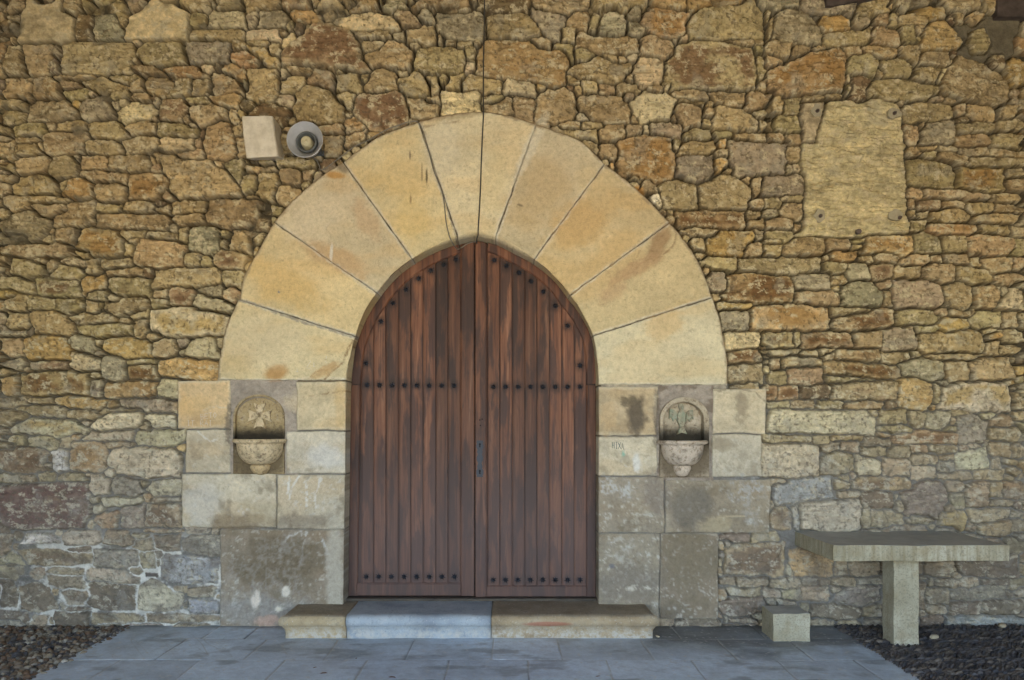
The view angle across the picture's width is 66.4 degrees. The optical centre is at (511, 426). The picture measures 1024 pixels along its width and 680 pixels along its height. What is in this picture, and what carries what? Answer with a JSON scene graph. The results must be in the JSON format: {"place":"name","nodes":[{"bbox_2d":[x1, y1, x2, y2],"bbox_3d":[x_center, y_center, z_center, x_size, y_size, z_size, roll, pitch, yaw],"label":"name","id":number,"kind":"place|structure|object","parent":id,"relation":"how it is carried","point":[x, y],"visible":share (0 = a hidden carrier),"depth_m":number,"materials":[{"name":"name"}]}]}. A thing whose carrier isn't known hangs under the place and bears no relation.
{"place":"outdoors","nodes":[
{"label":"outdoors","id":0,"kind":"place"},
{"bbox_2d":[0,624,129,679],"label":"pebble bed","id":1,"kind":"object","parent":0,"point":[16,657],"visible":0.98,"depth_m":5.37,"materials":[{"name":"grey gravel"}]},
{"bbox_2d":[31,625,918,679],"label":"pavement","id":2,"kind":"structure","parent":0,"point":[218,652],"depth_m":5.09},
{"bbox_2d":[278,601,658,638],"bbox_3d":[-0.305,1.426,5.752,2.689,0.188,0.482,0,0,0],"label":"doorstep","id":3,"kind":"object","parent":2,"relation":"on","point":[464,619],"visible":0.97,"depth_m":5.56,"materials":[{"name":"stone"}]},
{"bbox_2d":[762,605,809,641],"bbox_3d":[1.958,1.409,5.600,0.262,0.208,0.262,0,0,0],"label":"stone block","id":4,"kind":"object","parent":2,"relation":"on","point":[790,623],"depth_m":5.47,"materials":[{"name":"concrete"}]},
{"bbox_2d":[834,623,1023,679],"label":"cobble bed","id":5,"kind":"object","parent":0,"point":[996,651],"visible":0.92,"depth_m":5.19,"materials":[{"name":"grey gravel"}]},
{"bbox_2d":[795,531,1009,645],"bbox_3d":[2.722,1.153,5.559,1.178,0.739,0.731,0,0,0],"label":"stone table","id":6,"kind":"object","parent":5,"relation":"on","point":[900,554],"visible":0.98,"depth_m":5.35,"materials":[{"name":"concrete"}]},
{"bbox_2d":[929,634,938,638],"bbox_3d":[2.968,1.475,5.498,0.080,0.031,0.042,0,0,-21],"label":"loose pebble","id":7,"kind":"object","parent":5,"relation":"on","point":[934,636],"visible":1,"depth_m":5.48,"materials":[{"name":"beige stone"}]},
{"bbox_2d":[998,623,1005,627],"bbox_3d":[3.637,1.475,5.803,0.053,0.036,0.086,0,0,29],"label":"loose pebble","id":8,"kind":"object","parent":5,"relation":"on","point":[1002,625],"visible":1,"depth_m":5.78,"materials":[{"name":"beige stone"}]},
{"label":"porch front wall","id":9,"kind":"structure","parent":0,"visible":0},
{"bbox_2d":[824,0,1023,22],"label":"porch roof","id":10,"kind":"structure","parent":9,"relation":"on","point":[1009,10],"depth_m":5.85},
{"label":"ground","id":11,"kind":"structure","parent":0,"visible":0},
{"bbox_2d":[0,0,1023,626],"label":"stone wall","id":12,"kind":"structure","parent":11,"relation":"on","point":[782,240],"depth_m":5.89,"materials":[{"name":"stone"}]},
{"bbox_2d":[232,394,286,474],"bbox_3d":[-1.895,0.058,5.816,0.405,0.602,0.313,0,0,0],"label":"holy water stoup","id":13,"kind":"object","parent":12,"relation":"attached to","point":[259,440],"visible":0.99,"depth_m":5.88,"materials":[{"name":"beige stone"}]},
{"bbox_2d":[287,121,323,157],"bbox_3d":[-1.482,-2.055,5.739,0.262,0.262,0.297,0,0,0],"label":"loudspeaker","id":14,"kind":"object","parent":12,"relation":"attached to","point":[304,139],"visible":1,"depth_m":5.63,"materials":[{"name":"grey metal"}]},
{"bbox_2d":[313,121,475,249],"bbox_3d":[-0.903,-1.828,5.882,1.289,0.941,0.167,0,0,-9],"label":"cable","id":15,"kind":"object","parent":12,"relation":"attached to","point":[431,163],"visible":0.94,"depth_m":5.87,"materials":[{"name":"brown plastic"}]},
{"bbox_2d":[346,241,596,603],"bbox_3d":[-0.308,-0.048,6.092,1.953,2.807,0.200,0,0,0],"label":"double door","id":16,"kind":"structure","parent":12,"relation":"attached to","point":[473,439],"depth_m":6.08,"materials":[{"name":"brown wood"}]},
{"bbox_2d":[348,242,474,595],"bbox_3d":[-0.781,-0.064,6.078,0.979,2.749,0.034,0,0,0],"label":"door leaf","id":17,"kind":"structure","parent":16,"relation":"in","point":[412,504],"depth_m":6.08,"materials":[{"name":"brown wood"}]},
{"bbox_2d":[475,241,595,596],"bbox_3d":[0.186,-0.061,6.070,0.941,2.757,0.037,0,0,0],"label":"door leaf","id":18,"kind":"structure","parent":16,"relation":"in","point":[535,373],"depth_m":6.08,"materials":[{"name":"brown wood"}]},
{"bbox_2d":[476,0,484,243],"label":"cable","id":19,"kind":"object","parent":12,"relation":"attached to","point":[482,124],"visible":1,"depth_m":5.87,"materials":[{"name":"grey plastic"}]},
{"bbox_2d":[657,397,708,476],"bbox_3d":[1.283,0.078,5.828,0.394,0.602,0.329,0,0,0],"label":"holy water stoup","id":20,"kind":"object","parent":12,"relation":"attached to","point":[683,441],"visible":1,"depth_m":5.87,"materials":[{"name":"grey stone"}]}
]}

